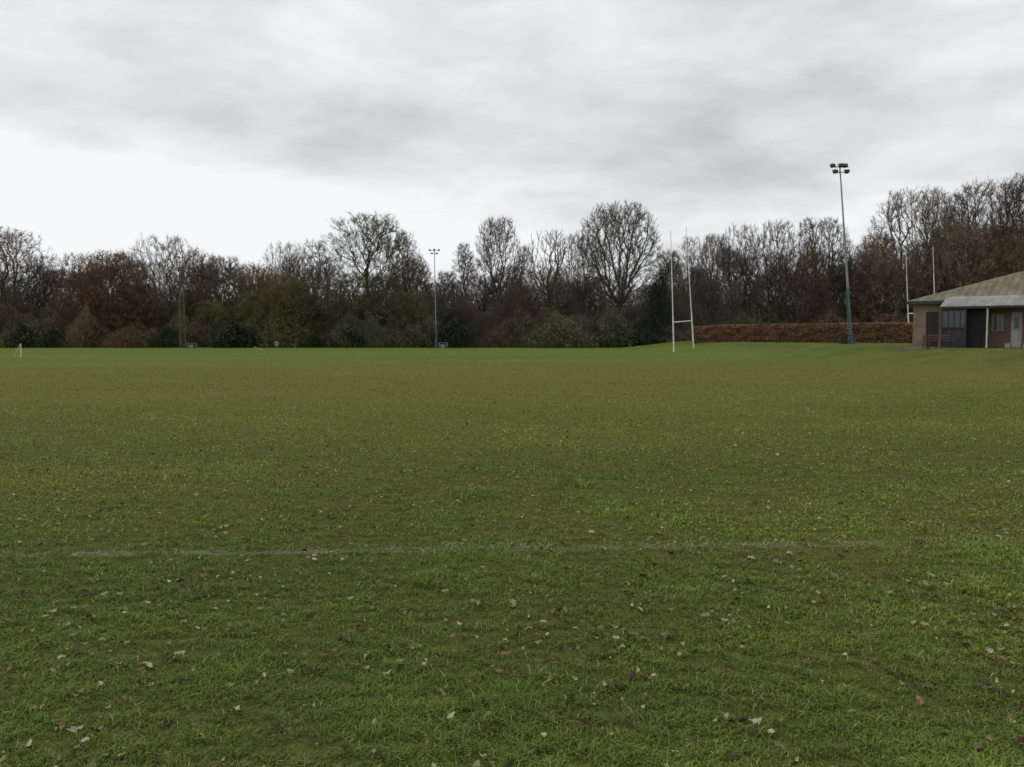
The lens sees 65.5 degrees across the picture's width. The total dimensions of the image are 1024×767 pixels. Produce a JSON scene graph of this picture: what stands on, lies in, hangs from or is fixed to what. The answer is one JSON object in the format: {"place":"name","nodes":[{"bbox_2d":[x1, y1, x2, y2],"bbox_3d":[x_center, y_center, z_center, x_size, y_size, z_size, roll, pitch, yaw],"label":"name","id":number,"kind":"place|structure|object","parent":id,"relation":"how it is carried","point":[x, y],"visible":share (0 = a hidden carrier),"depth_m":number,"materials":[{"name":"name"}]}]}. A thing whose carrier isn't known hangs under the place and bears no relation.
{"place":"outdoors","nodes":[
{"label":"outdoors","id":0,"kind":"place"},
{"bbox_2d":[0,306,1023,766],"bbox_3d":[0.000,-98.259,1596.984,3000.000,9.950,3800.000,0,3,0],"label":"ground","id":1,"kind":"structure","parent":0,"point":[788,354],"depth_m":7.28,"materials":[{"name":"green plant"}]},
{"bbox_2d":[0,301,36,346],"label":"shrub","id":2,"kind":"object","parent":1,"relation":"on","point":[7,323],"visible":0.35,"depth_m":115.49,"materials":[{"name":"green plant"}]},
{"bbox_2d":[0,321,38,347],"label":"shrub","id":3,"kind":"object","parent":1,"relation":"on","point":[20,329],"visible":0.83,"depth_m":110.36,"materials":[{"name":"green plant"}]},
{"bbox_2d":[0,226,61,313],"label":"tree","id":4,"kind":"object","parent":1,"relation":"on","point":[6,238],"visible":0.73,"depth_m":120.81,"materials":[{"name":"brown plant"}]},
{"bbox_2d":[0,320,63,347],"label":"shrub","id":5,"kind":"object","parent":1,"relation":"on","point":[32,337],"visible":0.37,"depth_m":110.78,"materials":[{"name":"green plant"}]},
{"bbox_2d":[13,255,79,316],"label":"tree","id":6,"kind":"object","parent":1,"relation":"on","point":[40,269],"visible":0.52,"depth_m":121.80,"materials":[{"name":"brown plant"}]},
{"bbox_2d":[26,311,80,347],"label":"shrub","id":7,"kind":"object","parent":1,"relation":"on","point":[50,322],"visible":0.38,"depth_m":113.08,"materials":[{"name":"brown plant"}]},
{"bbox_2d":[34,326,73,347],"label":"shrub","id":8,"kind":"object","parent":1,"relation":"on","point":[54,340],"visible":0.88,"depth_m":110.43,"materials":[{"name":"green plant"}]},
{"bbox_2d":[48,252,114,319],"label":"tree","id":9,"kind":"object","parent":1,"relation":"on","point":[74,267],"visible":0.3,"depth_m":120.64,"materials":[{"name":"brown plant"}]},
{"bbox_2d":[45,270,118,330],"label":"tree","id":10,"kind":"object","parent":1,"relation":"on","point":[78,306],"visible":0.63,"depth_m":115.63,"materials":[{"name":"brown plant"}]},
{"bbox_2d":[59,299,113,347],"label":"shrub","id":11,"kind":"object","parent":1,"relation":"on","point":[85,319],"visible":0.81,"depth_m":112.01,"materials":[{"name":"brown plant"}]},
{"bbox_2d":[61,323,118,347],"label":"shrub","id":12,"kind":"object","parent":1,"relation":"on","point":[94,343],"visible":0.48,"depth_m":112.27,"materials":[{"name":"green plant"}]},
{"bbox_2d":[75,247,152,340],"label":"tree","id":13,"kind":"object","parent":1,"relation":"on","point":[111,267],"visible":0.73,"depth_m":114.87,"materials":[{"name":"brown plant"}]},
{"bbox_2d":[98,325,154,347],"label":"shrub","id":14,"kind":"object","parent":1,"relation":"on","point":[124,338],"visible":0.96,"depth_m":109.63,"materials":[{"name":"brown plant"}]},
{"bbox_2d":[98,279,161,334],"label":"tree","id":15,"kind":"object","parent":1,"relation":"on","point":[123,293],"visible":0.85,"depth_m":114.22,"materials":[{"name":"brown plant"}]},
{"bbox_2d":[117,233,213,325],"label":"tree","id":16,"kind":"object","parent":1,"relation":"on","point":[175,241],"visible":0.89,"depth_m":116.39,"materials":[{"name":"brown plant"}]},
{"bbox_2d":[151,325,181,347],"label":"shrub","id":17,"kind":"object","parent":1,"relation":"on","point":[161,340],"visible":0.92,"depth_m":110.97,"materials":[{"name":"green plant"}]},
{"bbox_2d":[157,307,203,347],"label":"shrub","id":18,"kind":"object","parent":1,"relation":"on","point":[174,325],"visible":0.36,"depth_m":114.58,"materials":[{"name":"green plant"}]},
{"bbox_2d":[152,321,218,347],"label":"shrub","id":19,"kind":"object","parent":1,"relation":"on","point":[199,333],"visible":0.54,"depth_m":113.93,"materials":[{"name":"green plant"}]},
{"bbox_2d":[178,256,196,347],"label":"lattice mast","id":20,"kind":"object","parent":1,"relation":"on","point":[180,326],"visible":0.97,"depth_m":107.47,"materials":[{"name":"grey metal"}]},
{"bbox_2d":[171,251,227,312],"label":"tree","id":21,"kind":"object","parent":1,"relation":"on","point":[203,269],"visible":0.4,"depth_m":121.81,"materials":[{"name":"brown plant"}]},
{"bbox_2d":[188,299,231,344],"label":"tree","id":22,"kind":"object","parent":1,"relation":"on","point":[215,313],"visible":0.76,"depth_m":114.75,"materials":[{"name":"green plant"}]},
{"bbox_2d":[197,254,249,318],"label":"tree","id":23,"kind":"object","parent":1,"relation":"on","point":[215,288],"visible":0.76,"depth_m":120.32,"materials":[{"name":"brown plant"}]},
{"bbox_2d":[204,318,264,347],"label":"shrub","id":24,"kind":"object","parent":1,"relation":"on","point":[228,335],"visible":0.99,"depth_m":110.10,"materials":[{"name":"green plant"}]},
{"bbox_2d":[229,260,277,324],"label":"tree","id":25,"kind":"object","parent":1,"relation":"on","point":[243,278],"visible":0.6,"depth_m":118.41,"materials":[{"name":"brown plant"}]},
{"bbox_2d":[233,290,274,339],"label":"tree","id":26,"kind":"object","parent":1,"relation":"on","point":[256,303],"visible":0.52,"depth_m":114.35,"materials":[{"name":"brown plant"}]},
{"bbox_2d":[233,311,280,347],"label":"shrub","id":27,"kind":"object","parent":1,"relation":"on","point":[250,324],"visible":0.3,"depth_m":113.33,"materials":[{"name":"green plant"}]},
{"bbox_2d":[249,272,308,346],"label":"tree","id":28,"kind":"object","parent":1,"relation":"on","point":[273,283],"visible":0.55,"depth_m":113.53,"materials":[{"name":"brown plant"}]},
{"bbox_2d":[255,242,314,308],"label":"tree","id":29,"kind":"object","parent":1,"relation":"on","point":[274,271],"visible":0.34,"depth_m":120.25,"materials":[{"name":"brown plant"}]},
{"bbox_2d":[255,279,321,347],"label":"shrub","id":30,"kind":"object","parent":1,"relation":"on","point":[276,317],"visible":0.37,"depth_m":113.00,"materials":[{"name":"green plant"}]},
{"bbox_2d":[251,305,333,347],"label":"shrub","id":31,"kind":"object","parent":1,"relation":"on","point":[267,330],"visible":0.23,"depth_m":111.95,"materials":[{"name":"green plant"}]},
{"bbox_2d":[258,307,330,347],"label":"shrub","id":32,"kind":"object","parent":1,"relation":"on","point":[300,329],"visible":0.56,"depth_m":111.93,"materials":[{"name":"green plant"}]},
{"bbox_2d":[274,280,329,343],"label":"tree","id":33,"kind":"object","parent":1,"relation":"on","point":[301,300],"visible":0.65,"depth_m":112.97,"materials":[{"name":"brown plant"}]},
{"bbox_2d":[295,237,336,321],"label":"tree","id":34,"kind":"object","parent":1,"relation":"on","point":[312,265],"visible":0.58,"depth_m":119.04,"materials":[{"name":"brown plant"}]},
{"bbox_2d":[311,256,354,310],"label":"tree","id":35,"kind":"object","parent":1,"relation":"on","point":[341,291],"visible":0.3,"depth_m":124.01,"materials":[{"name":"brown plant"}]},
{"bbox_2d":[317,308,377,347],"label":"shrub","id":36,"kind":"object","parent":1,"relation":"on","point":[337,331],"visible":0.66,"depth_m":111.95,"materials":[{"name":"green plant"}]},
{"bbox_2d":[332,321,367,347],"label":"shrub","id":37,"kind":"object","parent":1,"relation":"on","point":[351,338],"visible":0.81,"depth_m":110.69,"materials":[{"name":"green plant"}]},
{"bbox_2d":[301,210,427,343],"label":"tree","id":38,"kind":"object","parent":1,"relation":"on","point":[369,259],"visible":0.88,"depth_m":113.56,"materials":[{"name":"brown plant"}]},
{"bbox_2d":[354,311,390,347],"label":"shrub","id":39,"kind":"object","parent":1,"relation":"on","point":[369,322],"visible":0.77,"depth_m":112.16,"materials":[{"name":"green plant"}]},
{"bbox_2d":[374,308,431,347],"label":"shrub","id":40,"kind":"object","parent":1,"relation":"on","point":[393,333],"visible":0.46,"depth_m":113.68,"materials":[{"name":"green plant"}]},
{"bbox_2d":[387,230,424,314],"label":"tree","id":41,"kind":"object","parent":1,"relation":"on","point":[405,276],"visible":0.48,"depth_m":118.51,"materials":[{"name":"brown plant"}]},
{"bbox_2d":[378,259,443,306],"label":"tree","id":42,"kind":"object","parent":1,"relation":"on","point":[425,276],"visible":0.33,"depth_m":124.48,"materials":[{"name":"brown plant"}]},
{"bbox_2d":[389,289,436,346],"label":"tree","id":43,"kind":"object","parent":1,"relation":"on","point":[413,298],"visible":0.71,"depth_m":113.72,"materials":[{"name":"brown plant"}]},
{"bbox_2d":[398,255,436,304],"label":"tree","id":44,"kind":"object","parent":1,"relation":"on","point":[427,283],"visible":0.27,"depth_m":124.71,"materials":[{"name":"brown plant"}]},
{"bbox_2d":[381,311,476,347],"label":"shrub","id":45,"kind":"object","parent":1,"relation":"on","point":[424,327],"visible":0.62,"depth_m":111.99,"materials":[{"name":"green plant"}]},
{"bbox_2d":[429,269,468,322],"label":"tree","id":46,"kind":"object","parent":1,"relation":"on","point":[442,279],"visible":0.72,"depth_m":116.92,"materials":[{"name":"brown plant"}]},
{"bbox_2d":[426,306,476,347],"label":"shrub","id":47,"kind":"object","parent":1,"relation":"on","point":[453,325],"visible":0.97,"depth_m":110.18,"materials":[{"name":"green plant"}]},
{"bbox_2d":[448,241,479,309],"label":"tree","id":48,"kind":"object","parent":1,"relation":"on","point":[467,256],"visible":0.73,"depth_m":122.91,"materials":[{"name":"brown plant"}]},
{"bbox_2d":[450,296,478,329],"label":"tree","id":49,"kind":"object","parent":1,"relation":"on","point":[458,305],"visible":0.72,"depth_m":117.21,"materials":[{"name":"brown plant"}]},
{"bbox_2d":[0,261,967,323],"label":"woodland","id":50,"kind":"object","parent":1,"relation":"on","point":[607,305],"visible":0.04,"depth_m":125.19,"materials":[{"name":"brown plant"}]},
{"bbox_2d":[470,319,513,347],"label":"shrub","id":51,"kind":"object","parent":1,"relation":"on","point":[487,336],"visible":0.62,"depth_m":113.24,"materials":[{"name":"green plant"}]},
{"bbox_2d":[472,215,525,311],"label":"tree","id":52,"kind":"object","parent":1,"relation":"on","point":[498,241],"visible":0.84,"depth_m":122.58,"materials":[{"name":"brown plant"}]},
{"bbox_2d":[475,299,546,347],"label":"shrub","id":53,"kind":"object","parent":1,"relation":"on","point":[515,327],"visible":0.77,"depth_m":111.78,"materials":[{"name":"green plant"}]},
{"bbox_2d":[0,350,1023,766],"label":"fallen leaves","id":54,"kind":"object","parent":1,"relation":"on","point":[538,642],"depth_m":5.18,"materials":[{"name":"beige plant"}]},
{"bbox_2d":[488,279,541,324],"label":"tree","id":55,"kind":"object","parent":1,"relation":"on","point":[531,311],"visible":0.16,"depth_m":119.03,"materials":[{"name":"brown plant"}]},
{"bbox_2d":[491,284,539,344],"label":"tree","id":56,"kind":"object","parent":1,"relation":"on","point":[517,292],"visible":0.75,"depth_m":114.06,"materials":[{"name":"brown plant"}]},
{"bbox_2d":[511,244,537,294],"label":"tree","id":57,"kind":"object","parent":1,"relation":"on","point":[522,267],"visible":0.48,"depth_m":124.80,"materials":[{"name":"brown plant"}]},
{"bbox_2d":[495,271,560,320],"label":"tree","id":58,"kind":"object","parent":1,"relation":"on","point":[517,280],"visible":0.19,"depth_m":123.18,"materials":[{"name":"brown plant"}]},
{"bbox_2d":[524,228,574,317],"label":"tree","id":59,"kind":"object","parent":1,"relation":"on","point":[535,277],"visible":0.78,"depth_m":120.88,"materials":[{"name":"brown plant"}]},
{"bbox_2d":[508,310,598,347],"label":"shrub","id":60,"kind":"object","parent":1,"relation":"on","point":[548,329],"visible":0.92,"depth_m":109.91,"materials":[{"name":"green plant"}]},
{"bbox_2d":[529,266,578,320],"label":"tree","id":61,"kind":"object","parent":1,"relation":"on","point":[555,299],"visible":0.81,"depth_m":116.92,"materials":[{"name":"brown plant"}]},
{"bbox_2d":[557,287,596,321],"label":"tree","id":62,"kind":"object","parent":1,"relation":"on","point":[580,310],"visible":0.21,"depth_m":118.76,"materials":[{"name":"brown plant"}]},
{"bbox_2d":[556,311,604,347],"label":"shrub","id":63,"kind":"object","parent":1,"relation":"on","point":[581,320],"visible":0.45,"depth_m":112.31,"materials":[{"name":"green plant"}]},
{"bbox_2d":[553,232,609,321],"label":"tree","id":64,"kind":"object","parent":1,"relation":"on","point":[575,283],"visible":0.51,"depth_m":122.66,"materials":[{"name":"brown plant"}]},
{"bbox_2d":[590,304,637,347],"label":"shrub","id":65,"kind":"object","parent":1,"relation":"on","point":[612,318],"visible":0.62,"depth_m":111.87,"materials":[{"name":"green plant"}]},
{"bbox_2d":[600,326,634,347],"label":"shrub","id":66,"kind":"object","parent":1,"relation":"on","point":[617,340],"visible":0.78,"depth_m":110.74,"materials":[{"name":"green plant"}]},
{"bbox_2d":[574,199,663,314],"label":"tree","id":67,"kind":"object","parent":1,"relation":"on","point":[630,251],"visible":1,"depth_m":115.87,"materials":[{"name":"brown plant"}]},
{"bbox_2d":[630,313,662,344],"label":"shrub","id":68,"kind":"object","parent":1,"relation":"on","point":[643,327],"visible":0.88,"depth_m":110.91,"materials":[{"name":"green plant"}]},
{"bbox_2d":[637,263,682,342],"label":"shrub","id":69,"kind":"object","parent":1,"relation":"on","point":[660,298],"visible":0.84,"depth_m":111.35,"materials":[{"name":"green plant"}]},
{"bbox_2d":[633,320,691,342],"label":"shrub","id":70,"kind":"object","parent":1,"relation":"on","point":[677,334],"visible":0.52,"depth_m":110.48,"materials":[{"name":"green plant"}]},
{"bbox_2d":[649,248,686,317],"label":"tree","id":71,"kind":"object","parent":1,"relation":"on","point":[677,267],"visible":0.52,"depth_m":119.55,"materials":[{"name":"brown plant"}]},
{"bbox_2d":[649,259,707,317],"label":"tree","id":72,"kind":"object","parent":1,"relation":"on","point":[675,278],"visible":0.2,"depth_m":124.11,"materials":[{"name":"brown plant"}]},
{"bbox_2d":[670,230,693,351],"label":"rugby goal","id":73,"kind":"object","parent":1,"relation":"on","point":[691,320],"visible":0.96,"depth_m":80.19,"materials":[{"name":"white paint"}]},
{"bbox_2d":[675,235,705,298],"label":"tree","id":74,"kind":"object","parent":1,"relation":"on","point":[692,256],"visible":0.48,"depth_m":124.48,"materials":[{"name":"brown plant"}]},
{"bbox_2d":[671,278,720,326],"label":"shrub","id":75,"kind":"object","parent":1,"relation":"on","point":[696,309],"visible":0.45,"depth_m":118.28,"materials":[{"name":"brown plant"}]},
{"bbox_2d":[692,277,724,323],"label":"tree","id":76,"kind":"object","parent":1,"relation":"on","point":[705,289],"visible":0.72,"depth_m":119.55,"materials":[{"name":"brown plant"}]},
{"bbox_2d":[692,232,736,312],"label":"tree","id":77,"kind":"object","parent":1,"relation":"on","point":[709,243],"visible":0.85,"depth_m":120.35,"materials":[{"name":"brown plant"}]},
{"bbox_2d":[707,246,753,310],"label":"tree","id":78,"kind":"object","parent":1,"relation":"on","point":[740,268],"visible":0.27,"depth_m":124.39,"materials":[{"name":"brown plant"}]},
{"bbox_2d":[718,279,744,322],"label":"tree","id":79,"kind":"object","parent":1,"relation":"on","point":[733,302],"visible":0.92,"depth_m":115.97,"materials":[{"name":"brown plant"}]},
{"bbox_2d":[713,223,772,313],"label":"tree","id":80,"kind":"object","parent":1,"relation":"on","point":[745,248],"visible":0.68,"depth_m":121.93,"materials":[{"name":"brown plant"}]},
{"bbox_2d":[745,278,769,322],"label":"tree","id":81,"kind":"object","parent":1,"relation":"on","point":[752,293],"visible":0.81,"depth_m":120.01,"materials":[{"name":"brown plant"}]},
{"bbox_2d":[734,291,788,326],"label":"shrub","id":82,"kind":"object","parent":1,"relation":"on","point":[752,313],"visible":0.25,"depth_m":119.03,"materials":[{"name":"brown plant"}]},
{"bbox_2d":[746,217,806,320],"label":"tree","id":83,"kind":"object","parent":1,"relation":"on","point":[780,277],"visible":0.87,"depth_m":120.64,"materials":[{"name":"brown plant"}]},
{"bbox_2d":[692,322,912,343],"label":"hedge","id":84,"kind":"object","parent":1,"relation":"on","point":[891,332],"visible":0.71,"depth_m":82.73,"materials":[{"name":"brown plant"}]},
{"bbox_2d":[780,274,828,323],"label":"tree","id":85,"kind":"object","parent":1,"relation":"on","point":[803,299],"visible":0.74,"depth_m":117.47,"materials":[{"name":"brown plant"}]},
{"bbox_2d":[792,235,835,323],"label":"tree","id":86,"kind":"object","parent":1,"relation":"on","point":[811,264],"visible":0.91,"depth_m":116.70,"materials":[{"name":"brown plant"}]},
{"bbox_2d":[784,215,862,306],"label":"tree","id":87,"kind":"object","parent":1,"relation":"on","point":[827,236],"visible":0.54,"depth_m":121.58,"materials":[{"name":"brown plant"}]},
{"bbox_2d":[789,250,858,310],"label":"tree","id":88,"kind":"object","parent":1,"relation":"on","point":[834,258],"visible":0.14,"depth_m":124.17,"materials":[{"name":"brown plant"}]},
{"bbox_2d":[803,304,854,326],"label":"shrub","id":89,"kind":"object","parent":1,"relation":"on","point":[831,317],"visible":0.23,"depth_m":114.85,"materials":[{"name":"brown plant"}]},
{"bbox_2d":[829,163,856,343],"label":"floodlight mast","id":90,"kind":"object","parent":1,"relation":"on","point":[842,340],"visible":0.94,"depth_m":66.43,"materials":[{"name":"metal"}]},
{"bbox_2d":[832,242,880,309],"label":"tree","id":91,"kind":"object","parent":1,"relation":"on","point":[856,247],"visible":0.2,"depth_m":122.73,"materials":[{"name":"brown plant"}]},
{"bbox_2d":[843,270,882,322],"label":"tree","id":92,"kind":"object","parent":1,"relation":"on","point":[860,282],"visible":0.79,"depth_m":115.72,"materials":[{"name":"brown plant"}]},
{"bbox_2d":[850,266,900,322],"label":"tree","id":93,"kind":"object","parent":1,"relation":"on","point":[876,297],"visible":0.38,"depth_m":115.91,"materials":[{"name":"brown plant"}]},
{"bbox_2d":[850,233,904,322],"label":"tree","id":94,"kind":"object","parent":1,"relation":"on","point":[875,250],"visible":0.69,"depth_m":115.57,"materials":[{"name":"brown plant"}]},
{"bbox_2d":[865,240,929,324],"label":"tree","id":95,"kind":"object","parent":1,"relation":"on","point":[896,295],"visible":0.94,"depth_m":110.85,"materials":[{"name":"brown plant"}]},
{"bbox_2d":[861,183,969,322],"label":"tree","id":96,"kind":"object","parent":1,"relation":"on","point":[896,205],"visible":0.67,"depth_m":113.65,"materials":[{"name":"brown plant"}]},
{"bbox_2d":[907,189,994,290],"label":"tree","id":97,"kind":"object","parent":1,"relation":"on","point":[927,228],"visible":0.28,"depth_m":115.39,"materials":[{"name":"brown plant"}]},
{"bbox_2d":[898,271,1023,350],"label":"clubhouse","id":98,"kind":"structure","parent":1,"relation":"on","point":[987,313],"depth_m":45.28,"materials":[{"name":"brick"}]},
{"bbox_2d":[925,312,937,346],"bbox_3d":[24.899,-3.162,47.238,0.630,2.150,0.047,3,4,38],"label":"door","id":99,"kind":"structure","parent":98,"relation":"in","point":[931,317],"depth_m":47.19,"materials":[{"name":"grey metal"}]},
{"bbox_2d":[1012,313,1020,347],"bbox_3d":[28.245,-2.945,44.600,0.400,1.970,0.097,3,4,38],"label":"door","id":100,"kind":"structure","parent":98,"relation":"in","point":[1016,324],"depth_m":44.58,"materials":[{"name":"white paint"}]},
{"bbox_2d":[919,218,1006,296],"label":"tree","id":101,"kind":"object","parent":1,"relation":"on","point":[949,255],"visible":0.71,"depth_m":108.71,"materials":[{"name":"brown plant"}]},
{"bbox_2d":[921,174,1023,290],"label":"tree","id":102,"kind":"object","parent":1,"relation":"on","point":[992,204],"visible":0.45,"depth_m":111.29,"materials":[{"name":"brown plant"}]},
{"bbox_2d":[966,233,1023,281],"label":"tree","id":103,"kind":"object","parent":1,"relation":"on","point":[1008,258],"visible":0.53,"depth_m":108.21,"materials":[{"name":"brown plant"}]},
{"bbox_2d":[978,172,1023,275],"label":"tree","id":104,"kind":"object","parent":1,"relation":"on","point":[1016,214],"visible":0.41,"depth_m":111.07,"materials":[{"name":"brown plant"}]},
{"bbox_2d":[0,0,1023,307],"label":"sky","id":105,"kind":"structure","parent":0,"point":[239,128],"materials":[{"name":"white"}]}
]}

